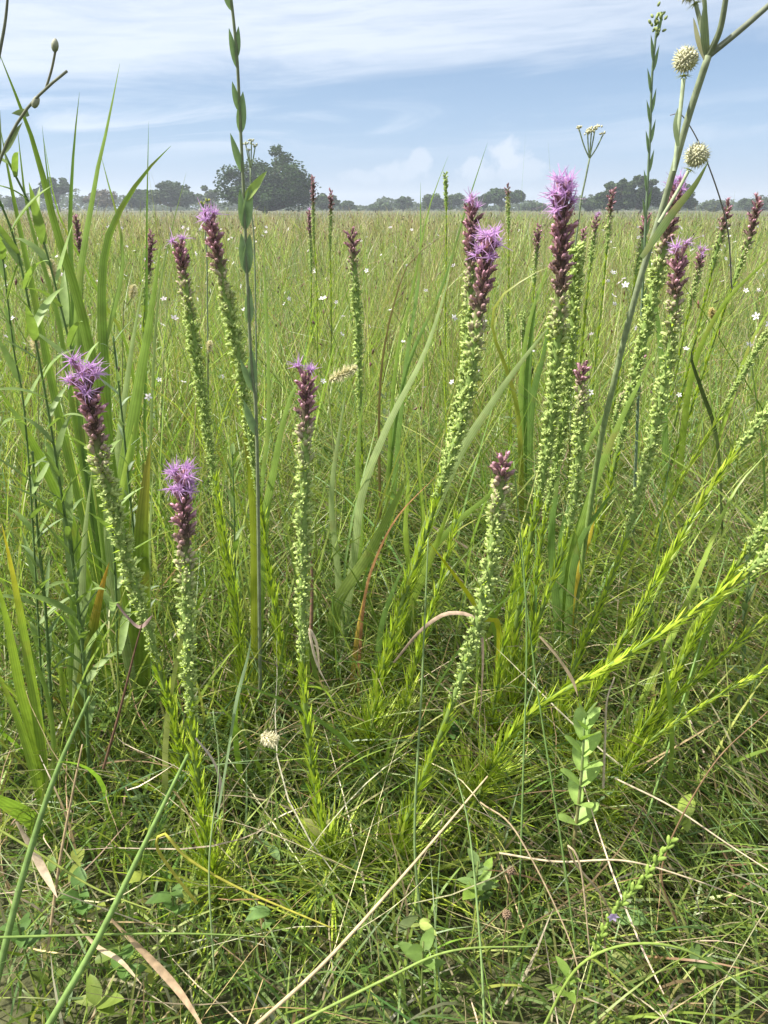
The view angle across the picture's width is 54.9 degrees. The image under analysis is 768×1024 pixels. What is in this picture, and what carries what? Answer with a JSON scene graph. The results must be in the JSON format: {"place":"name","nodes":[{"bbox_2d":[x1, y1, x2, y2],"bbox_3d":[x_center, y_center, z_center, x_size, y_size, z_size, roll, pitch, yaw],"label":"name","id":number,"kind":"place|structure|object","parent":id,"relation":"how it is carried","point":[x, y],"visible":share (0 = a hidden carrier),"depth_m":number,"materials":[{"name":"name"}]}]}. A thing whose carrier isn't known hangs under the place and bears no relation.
{"place":"outdoors","nodes":[
{"label":"outdoors","id":0,"kind":"place"},
{"bbox_2d":[0,134,767,568],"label":"meadow grass","id":1,"kind":"structure","parent":0,"point":[708,226],"depth_m":5.32,"materials":[{"name":"plant"}]},
{"bbox_2d":[0,208,767,1023],"bbox_3d":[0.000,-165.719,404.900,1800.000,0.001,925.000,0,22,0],"label":"ground","id":2,"kind":"structure","parent":0,"point":[318,996],"depth_m":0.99,"materials":[{"name":"plant"}]},
{"bbox_2d":[0,912,47,1003],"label":"herb","id":3,"kind":"object","parent":2,"relation":"on","point":[21,928],"visible":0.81,"depth_m":0.85,"materials":[{"name":"green plant"}]},
{"bbox_2d":[0,526,55,843],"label":"broad leaf grass","id":4,"kind":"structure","parent":2,"relation":"on","point":[31,736],"depth_m":1.02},
{"bbox_2d":[0,38,67,163],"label":"budded twig","id":5,"kind":"object","parent":2,"relation":"on","point":[13,134],"visible":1,"depth_m":0.72,"materials":[{"name":"green plant"}]},
{"bbox_2d":[15,821,56,896],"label":"dead leaf","id":6,"kind":"object","parent":2,"relation":"on","point":[39,863],"visible":0.88,"depth_m":0.84,"materials":[{"name":"plant"}]},
{"bbox_2d":[0,237,77,738],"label":"leafy herb","id":7,"kind":"object","parent":2,"relation":"on","point":[16,373],"visible":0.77,"depth_m":0.96,"materials":[{"name":"green plant"}]},
{"bbox_2d":[0,696,90,981],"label":"reed","id":8,"kind":"object","parent":2,"relation":"on","point":[17,894],"visible":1,"depth_m":0.80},
{"bbox_2d":[20,440,70,807],"bbox_3d":[-0.483,0.194,1.066,0.095,0.631,0.076,7,23,16],"label":"leafy herb","id":9,"kind":"object","parent":2,"relation":"on","point":[48,632],"visible":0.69,"depth_m":1.04,"materials":[{"name":"green plant"}]},
{"bbox_2d":[32,177,69,211],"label":"tree","id":10,"kind":"object","parent":2,"relation":"on","point":[62,187],"visible":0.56,"depth_m":150.43,"materials":[{"name":"green plant"}]},
{"bbox_2d":[0,185,121,783],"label":"leafy herb","id":11,"kind":"object","parent":2,"relation":"on","point":[33,324],"visible":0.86,"depth_m":0.92,"materials":[{"name":"green plant"}]},
{"bbox_2d":[34,482,106,819],"bbox_3d":[-0.432,0.219,1.071,0.082,0.580,0.085,20,30,40],"label":"leafy herb","id":12,"kind":"object","parent":2,"relation":"on","point":[83,694],"visible":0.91,"depth_m":1.06,"materials":[{"name":"green plant"}]},
{"bbox_2d":[48,473,108,793],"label":"broad leaf grass","id":13,"kind":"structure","parent":2,"relation":"on","point":[93,625],"depth_m":1.12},
{"bbox_2d":[0,829,157,912],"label":"grass stem","id":14,"kind":"object","parent":2,"relation":"on","point":[48,859],"visible":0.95,"depth_m":0.82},
{"bbox_2d":[60,866,98,974],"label":"herb","id":15,"kind":"object","parent":2,"relation":"on","point":[81,908],"visible":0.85,"depth_m":0.89,"materials":[{"name":"green plant"}]},
{"bbox_2d":[0,151,161,771],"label":"leafy herb","id":16,"kind":"object","parent":2,"relation":"on","point":[62,302],"visible":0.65,"depth_m":0.91,"materials":[{"name":"green plant"}]},
{"bbox_2d":[0,58,170,714],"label":"broad leaf grass","id":17,"kind":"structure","parent":2,"relation":"on","point":[78,313],"depth_m":1.13,"materials":[{"name":"plant"}]},
{"bbox_2d":[44,125,185,513],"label":"broad leaf grass","id":18,"kind":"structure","parent":2,"relation":"on","point":[132,369],"depth_m":1.49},
{"bbox_2d":[45,753,188,1023],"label":"reed","id":19,"kind":"object","parent":2,"relation":"on","point":[83,964],"visible":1,"depth_m":0.79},
{"bbox_2d":[97,322,156,739],"bbox_3d":[-0.385,0.081,1.169,0.068,0.761,0.094,-18,28,-36],"label":"leafy herb","id":20,"kind":"object","parent":2,"relation":"on","point":[122,429],"visible":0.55,"depth_m":1.08,"materials":[{"name":"green plant"}]},
{"bbox_2d":[103,425,152,752],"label":"broad leaf grass","id":21,"kind":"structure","parent":2,"relation":"on","point":[142,530],"depth_m":1.15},
{"bbox_2d":[111,944,146,1023],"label":"herb","id":22,"kind":"object","parent":2,"relation":"on","point":[127,951],"visible":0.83,"depth_m":0.82,"materials":[{"name":"green plant"}]},
{"bbox_2d":[0,932,277,938],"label":"grass stem","id":23,"kind":"object","parent":2,"relation":"on","point":[72,935],"visible":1,"depth_m":0.80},
{"bbox_2d":[132,228,156,518],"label":"blazing star","id":24,"kind":"object","parent":2,"relation":"on","point":[151,243],"visible":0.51,"depth_m":1.73,"materials":[{"name":"green plant"}]},
{"bbox_2d":[111,919,201,1023],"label":"dead leaf","id":25,"kind":"object","parent":2,"relation":"on","point":[162,972],"visible":0.95,"depth_m":0.79,"materials":[{"name":"plant"}]},
{"bbox_2d":[145,881,189,977],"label":"herb","id":26,"kind":"object","parent":2,"relation":"on","point":[167,899],"visible":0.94,"depth_m":0.88,"materials":[{"name":"green plant"}]},
{"bbox_2d":[57,346,283,863],"bbox_3d":[-0.302,0.131,1.036,0.314,0.769,0.328,0,22,0],"label":"blazing star","id":27,"kind":"object","parent":2,"relation":"on","point":[94,427],"visible":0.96,"depth_m":0.90,"materials":[{"name":"green plant"}]},
{"bbox_2d":[141,180,199,211],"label":"tree","id":28,"kind":"object","parent":2,"relation":"on","point":[168,192],"visible":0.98,"depth_m":145.66,"materials":[{"name":"green plant"}]},
{"bbox_2d":[97,454,300,1023],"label":"blazing star","id":29,"kind":"object","parent":2,"relation":"on","point":[186,563],"visible":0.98,"depth_m":0.87,"materials":[{"name":"green plant"}]},
{"bbox_2d":[208,711,218,970],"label":"grass stem","id":30,"kind":"object","parent":2,"relation":"on","point":[210,852],"visible":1,"depth_m":0.80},
{"bbox_2d":[216,638,250,816],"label":"grass stem","id":31,"kind":"object","parent":2,"relation":"on","point":[235,709],"visible":1,"depth_m":0.89,"materials":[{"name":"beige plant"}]},
{"bbox_2d":[161,229,309,781],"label":"blazing star","id":32,"kind":"object","parent":2,"relation":"on","point":[186,292],"visible":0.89,"depth_m":1.11,"materials":[{"name":"green plant"}]},
{"bbox_2d":[223,442,249,690],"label":"leafy herb","id":33,"kind":"object","parent":2,"relation":"on","point":[232,501],"visible":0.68,"depth_m":1.25,"materials":[{"name":"green plant"}]},
{"bbox_2d":[188,469,300,801],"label":"blazing star","id":34,"kind":"object","parent":2,"relation":"on","point":[241,659],"visible":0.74,"depth_m":1.22,"materials":[{"name":"green plant"}]},
{"bbox_2d":[155,832,335,930],"bbox_3d":[-0.150,0.402,0.813,0.198,0.118,0.017,3,23,7],"label":"grass stem","id":35,"kind":"object","parent":2,"relation":"on","point":[169,867],"visible":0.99,"depth_m":0.81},
{"bbox_2d":[224,0,266,756],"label":"clasping leaf plant","id":36,"kind":"object","parent":2,"relation":"on","point":[245,206],"visible":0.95,"depth_m":0.92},
{"bbox_2d":[243,139,257,409],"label":"flat topped flower","id":37,"kind":"object","parent":2,"relation":"on","point":[250,160],"visible":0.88,"depth_m":1.42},
{"bbox_2d":[230,243,300,726],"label":"broad leaf grass","id":38,"kind":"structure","parent":2,"relation":"on","point":[267,500],"depth_m":1.24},
{"bbox_2d":[213,144,320,213],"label":"oak tree","id":39,"kind":"object","parent":2,"relation":"on","point":[289,185],"visible":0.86,"depth_m":103.48,"materials":[{"name":"green plant"}]},
{"bbox_2d":[193,197,355,781],"bbox_3d":[-0.187,-0.014,1.199,0.406,0.913,0.390,0,22,0],"label":"blazing star","id":40,"kind":"object","parent":2,"relation":"on","point":[237,353],"visible":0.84,"depth_m":1.05,"materials":[{"name":"green plant"}]},
{"bbox_2d":[310,174,319,442],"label":"blazing star","id":41,"kind":"object","parent":2,"relation":"on","point":[313,183],"visible":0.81,"depth_m":2.37,"materials":[{"name":"green plant"}]},
{"bbox_2d":[319,187,334,448],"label":"blazing star","id":42,"kind":"object","parent":2,"relation":"on","point":[330,220],"visible":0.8,"depth_m":2.39,"materials":[{"name":"green plant"}]},
{"bbox_2d":[216,350,460,1016],"bbox_3d":[-0.076,0.187,0.896,0.352,0.773,0.351,16,27,34],"label":"blazing star","id":43,"kind":"object","parent":2,"relation":"on","point":[304,452],"visible":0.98,"depth_m":0.89,"materials":[{"name":"green plant"}]},
{"bbox_2d":[328,362,358,530],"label":"foxtail grass","id":44,"kind":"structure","parent":2,"relation":"on","point":[343,373],"depth_m":1.34,"materials":[{"name":"plant"}]},
{"bbox_2d":[343,226,377,576],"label":"blazing star","id":45,"kind":"object","parent":2,"relation":"on","point":[356,308],"visible":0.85,"depth_m":1.49,"materials":[{"name":"green plant"}]},
{"bbox_2d":[254,776,487,1023],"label":"dry stalk","id":46,"kind":"object","parent":2,"relation":"on","point":[313,973],"visible":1,"depth_m":0.82,"materials":[{"name":"plant"}]},
{"bbox_2d":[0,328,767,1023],"bbox_3d":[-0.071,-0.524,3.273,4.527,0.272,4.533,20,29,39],"label":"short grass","id":47,"kind":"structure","parent":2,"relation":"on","point":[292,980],"depth_m":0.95,"materials":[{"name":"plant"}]},
{"bbox_2d":[252,450,515,991],"bbox_3d":[-0.001,0.234,0.921,0.408,0.668,0.289,12,25,27],"label":"blazing star","id":48,"kind":"object","parent":2,"relation":"on","point":[500,486],"visible":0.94,"depth_m":0.90,"materials":[{"name":"green plant"}]},
{"bbox_2d":[0,382,767,1013],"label":"undergrowth","id":49,"kind":"object","parent":2,"relation":"on","point":[104,1004],"visible":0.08,"depth_m":0.95,"materials":[{"name":"green plant"}]},
{"bbox_2d":[0,188,767,210],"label":"treeline","id":50,"kind":"object","parent":2,"relation":"on","point":[157,207],"visible":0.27,"depth_m":222.54,"materials":[{"name":"green plant"}]},
{"bbox_2d":[0,340,767,1023],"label":"straw litter","id":51,"kind":"object","parent":2,"relation":"on","point":[368,834],"visible":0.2,"depth_m":0.96,"materials":[{"name":"plant"}]},
{"bbox_2d":[46,744,82,951],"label":"dry stalk","id":52,"kind":"object","parent":51,"relation":"on","point":[57,875],"visible":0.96,"depth_m":0.84,"materials":[{"name":"plant"}]},
{"bbox_2d":[0,228,767,522],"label":"meadow weeds","id":53,"kind":"object","parent":2,"relation":"on","point":[382,395],"visible":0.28,"depth_m":3.46,"materials":[{"name":"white plant"}]},
{"bbox_2d":[264,219,511,856],"bbox_3d":[-0.021,0.053,1.071,0.371,0.888,0.348,7,24,17],"label":"blazing star","id":54,"kind":"object","parent":2,"relation":"on","point":[489,242],"visible":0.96,"depth_m":1.00,"materials":[{"name":"green plant"}]},
{"bbox_2d":[327,263,450,682],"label":"broad leaf grass","id":55,"kind":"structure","parent":2,"relation":"on","point":[358,563],"depth_m":1.29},
{"bbox_2d":[349,482,429,724],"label":"broad leaf grass","id":56,"kind":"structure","parent":2,"relation":"on","point":[358,635],"depth_m":1.24,"materials":[{"name":"plant"}]},
{"bbox_2d":[329,507,463,795],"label":"blazing star","id":57,"kind":"object","parent":2,"relation":"on","point":[416,660],"visible":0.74,"depth_m":1.18,"materials":[{"name":"green plant"}]},
{"bbox_2d":[309,188,485,776],"bbox_3d":[0.015,-0.024,1.206,0.406,0.927,0.442,0,22,0],"label":"blazing star","id":58,"kind":"object","parent":2,"relation":"on","point":[470,278],"visible":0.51,"depth_m":1.05,"materials":[{"name":"green plant"}]},
{"bbox_2d":[293,945,537,1023],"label":"grass stem","id":59,"kind":"object","parent":2,"relation":"on","point":[372,985],"visible":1,"depth_m":0.76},
{"bbox_2d":[413,538,428,953],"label":"grass stem","id":60,"kind":"object","parent":2,"relation":"on","point":[415,804],"visible":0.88,"depth_m":0.89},
{"bbox_2d":[398,927,445,1023],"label":"herb","id":61,"kind":"object","parent":2,"relation":"on","point":[415,952],"visible":0.91,"depth_m":0.83,"materials":[{"name":"green plant"}]},
{"bbox_2d":[378,151,484,612],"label":"broad leaf grass","id":62,"kind":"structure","parent":2,"relation":"on","point":[394,433],"depth_m":1.47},
{"bbox_2d":[393,611,483,737],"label":"dead leaf","id":63,"kind":"object","parent":2,"relation":"on","point":[433,620],"visible":0.94,"depth_m":0.94,"materials":[{"name":"plant"}]},
{"bbox_2d":[421,192,463,210],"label":"tree","id":64,"kind":"object","parent":2,"relation":"on","point":[437,202],"visible":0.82,"depth_m":169.31,"materials":[{"name":"green plant"}]},
{"bbox_2d":[442,171,448,445],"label":"blazing star","id":65,"kind":"object","parent":2,"relation":"on","point":[445,186],"visible":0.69,"depth_m":2.01,"materials":[{"name":"green plant"}]},
{"bbox_2d":[451,759,485,1023],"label":"grass stem","id":66,"kind":"object","parent":2,"relation":"on","point":[481,964],"visible":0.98,"depth_m":0.81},
{"bbox_2d":[397,327,548,688],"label":"broad leaf grass","id":67,"kind":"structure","parent":2,"relation":"on","point":[442,536],"depth_m":1.25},
{"bbox_2d":[429,542,524,712],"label":"broad leaf grass","id":68,"kind":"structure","parent":2,"relation":"on","point":[495,624],"depth_m":1.18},
{"bbox_2d":[456,848,499,950],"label":"herb","id":69,"kind":"object","parent":2,"relation":"on","point":[480,867],"visible":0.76,"depth_m":0.92,"materials":[{"name":"green plant"}]},
{"bbox_2d":[420,523,554,805],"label":"blazing star","id":70,"kind":"object","parent":2,"relation":"on","point":[517,567],"visible":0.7,"depth_m":1.16,"materials":[{"name":"green plant"}]},
{"bbox_2d":[415,163,580,811],"bbox_3d":[0.207,-0.017,1.158,0.424,0.950,0.368,0,22,0],"label":"blazing star","id":71,"kind":"object","parent":2,"relation":"on","point":[560,265],"visible":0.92,"depth_m":0.98,"materials":[{"name":"green plant"}]},
{"bbox_2d":[483,187,525,211],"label":"tree","id":72,"kind":"object","parent":2,"relation":"on","point":[496,195],"visible":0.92,"depth_m":155.40,"materials":[{"name":"green plant"}]},
{"bbox_2d":[434,360,591,813],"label":"blazing star","id":73,"kind":"object","parent":2,"relation":"on","point":[579,437],"visible":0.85,"depth_m":1.06,"materials":[{"name":"green plant"}]},
{"bbox_2d":[513,461,526,922],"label":"grass stem","id":74,"kind":"object","parent":2,"relation":"on","point":[524,710],"visible":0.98,"depth_m":0.86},
{"bbox_2d":[491,253,552,565],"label":"broad leaf grass","id":75,"kind":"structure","parent":2,"relation":"on","point":[522,402],"depth_m":1.62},
{"bbox_2d":[468,240,586,757],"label":"blazing star","id":76,"kind":"object","parent":2,"relation":"on","point":[575,292],"visible":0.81,"depth_m":1.08,"materials":[{"name":"green plant"}]},
{"bbox_2d":[531,223,542,493],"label":"blazing star","id":77,"kind":"object","parent":2,"relation":"on","point":[537,241],"visible":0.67,"depth_m":1.71,"materials":[{"name":"green plant"}]},
{"bbox_2d":[518,538,576,950],"bbox_3d":[0.189,0.279,0.854,0.006,0.490,0.151,-14,26,-31],"label":"grass stem","id":78,"kind":"object","parent":2,"relation":"on","point":[550,771],"visible":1,"depth_m":0.86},
{"bbox_2d":[545,956,581,1023],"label":"herb","id":79,"kind":"object","parent":2,"relation":"on","point":[567,994],"visible":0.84,"depth_m":0.79,"materials":[{"name":"green plant"}]},
{"bbox_2d":[363,543,767,934],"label":"blazing star","id":80,"kind":"object","parent":2,"relation":"on","point":[753,565],"visible":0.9,"depth_m":1.05,"materials":[{"name":"green plant"}]},
{"bbox_2d":[457,234,702,852],"bbox_3d":[0.266,0.043,1.115,0.347,0.874,0.423,0,22,0],"label":"blazing star","id":81,"kind":"object","parent":2,"relation":"on","point":[673,323],"visible":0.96,"depth_m":0.97,"materials":[{"name":"green plant"}]},
{"bbox_2d":[558,702,602,903],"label":"herb","id":82,"kind":"object","parent":2,"relation":"on","point":[583,722],"visible":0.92,"depth_m":0.94,"materials":[{"name":"green plant"}]},
{"bbox_2d":[563,210,601,474],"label":"blazing star","id":83,"kind":"object","parent":2,"relation":"on","point":[591,247],"visible":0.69,"depth_m":2.02,"materials":[{"name":"green plant"}]},
{"bbox_2d":[568,124,605,502],"bbox_3d":[0.437,-0.305,1.714,0.086,1.059,0.025,0,22,0],"label":"flat topped flower","id":84,"kind":"object","parent":2,"relation":"on","point":[588,132],"visible":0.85,"depth_m":1.53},
{"bbox_2d":[584,187,616,477],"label":"blazing star","id":85,"kind":"object","parent":2,"relation":"on","point":[609,217],"visible":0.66,"depth_m":1.83,"materials":[{"name":"green plant"}]},
{"bbox_2d":[548,336,662,702],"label":"broad leaf grass","id":86,"kind":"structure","parent":2,"relation":"on","point":[569,569],"depth_m":1.27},
{"bbox_2d":[537,166,690,600],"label":"blazing star","id":87,"kind":"object","parent":2,"relation":"on","point":[647,325],"visible":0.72,"depth_m":1.35,"materials":[{"name":"green plant"}]},
{"bbox_2d":[594,178,640,212],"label":"tree","id":88,"kind":"object","parent":2,"relation":"on","point":[625,197],"visible":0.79,"depth_m":118.75,"materials":[{"name":"green plant"}]},
{"bbox_2d":[602,212,651,507],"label":"blazing star","id":89,"kind":"object","parent":2,"relation":"on","point":[638,259],"visible":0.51,"depth_m":1.82,"materials":[{"name":"green plant"}]},
{"bbox_2d":[580,835,678,1008],"bbox_3d":[0.280,0.481,0.857,0.088,0.259,0.019,-4,23,-9],"label":"bud shoot","id":90,"kind":"object","parent":2,"relation":"on","point":[610,918],"visible":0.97,"depth_m":0.84,"materials":[{"name":"green plant"}]},
{"bbox_2d":[499,852,766,907],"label":"straw strand","id":91,"kind":"object","parent":2,"relation":"on","point":[544,860],"visible":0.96,"depth_m":0.86},
{"bbox_2d":[514,401,767,896],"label":"blazing star","id":92,"kind":"object","parent":2,"relation":"on","point":[758,424],"visible":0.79,"depth_m":1.02,"materials":[{"name":"green plant"}]},
{"bbox_2d":[518,453,767,816],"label":"broad leaf grass","id":93,"kind":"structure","parent":2,"relation":"on","point":[666,647],"depth_m":1.16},
{"bbox_2d":[519,511,767,906],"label":"blazing star","id":94,"kind":"object","parent":2,"relation":"on","point":[760,531],"visible":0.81,"depth_m":1.03,"materials":[{"name":"green plant"}]},
{"bbox_2d":[630,174,663,212],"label":"tree","id":95,"kind":"object","parent":2,"relation":"on","point":[656,195],"visible":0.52,"depth_m":119.83,"materials":[{"name":"green plant"}]},
{"bbox_2d":[629,1,667,581],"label":"wand plant","id":96,"kind":"object","parent":2,"relation":"on","point":[657,30],"visible":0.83,"depth_m":1.24,"materials":[{"name":"green plant"}]},
{"bbox_2d":[542,665,767,891],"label":"blazing star","id":97,"kind":"object","parent":2,"relation":"on","point":[653,739],"visible":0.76,"depth_m":1.03,"materials":[{"name":"green plant"}]},
{"bbox_2d":[543,614,767,848],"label":"blazing star","id":98,"kind":"object","parent":2,"relation":"on","point":[745,634],"visible":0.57,"depth_m":1.04,"materials":[{"name":"green plant"}]},
{"bbox_2d":[544,942,767,1023],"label":"grass stem","id":99,"kind":"object","parent":2,"relation":"on","point":[583,962],"visible":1,"depth_m":0.74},
{"bbox_2d":[603,538,729,987],"bbox_3d":[0.387,0.313,1.008,0.014,0.441,0.452,14,26,30],"label":"grass stem","id":100,"kind":"object","parent":2,"relation":"on","point":[657,783],"visible":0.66,"depth_m":1.04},
{"bbox_2d":[574,0,767,624],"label":"round headed plant","id":101,"kind":"object","parent":2,"relation":"on","point":[686,59],"visible":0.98,"depth_m":0.87,"materials":[{"name":"green plant"}]},
{"bbox_2d":[658,241,710,437],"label":"blazing star","id":102,"kind":"object","parent":2,"relation":"on","point":[698,267],"visible":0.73,"depth_m":1.94,"materials":[{"name":"green plant"}]},
{"bbox_2d":[639,197,732,535],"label":"blazing star","id":103,"kind":"object","parent":2,"relation":"on","point":[720,237],"visible":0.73,"depth_m":1.72,"materials":[{"name":"green plant"}]},
{"bbox_2d":[615,192,763,547],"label":"blazing star","id":104,"kind":"object","parent":2,"relation":"on","point":[751,232],"visible":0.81,"depth_m":1.51,"materials":[{"name":"green plant"}]},
{"bbox_2d":[616,328,767,680],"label":"blazing star","id":105,"kind":"object","parent":2,"relation":"on","point":[749,362],"visible":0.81,"depth_m":1.33,"materials":[{"name":"green plant"}]},
{"bbox_2d":[646,238,767,548],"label":"broad leaf grass","id":106,"kind":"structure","parent":2,"relation":"on","point":[684,421],"depth_m":1.66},
{"bbox_2d":[691,339,723,537],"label":"dead herb","id":107,"kind":"object","parent":2,"relation":"on","point":[706,402],"visible":0.82,"depth_m":1.36,"materials":[{"name":"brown plant"}]},
{"bbox_2d":[724,536,760,763],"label":"leafy herb","id":108,"kind":"object","parent":2,"relation":"on","point":[744,605],"visible":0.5,"depth_m":1.16,"materials":[{"name":"green plant"}]},
{"bbox_2d":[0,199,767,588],"bbox_3d":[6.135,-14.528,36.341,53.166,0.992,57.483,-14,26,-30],"label":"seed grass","id":109,"kind":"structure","parent":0,"point":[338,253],"depth_m":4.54,"materials":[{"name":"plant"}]},
{"bbox_2d":[0,0,767,207],"label":"sky","id":110,"kind":"structure","parent":0,"point":[374,98],"materials":[{"name":"blue"}]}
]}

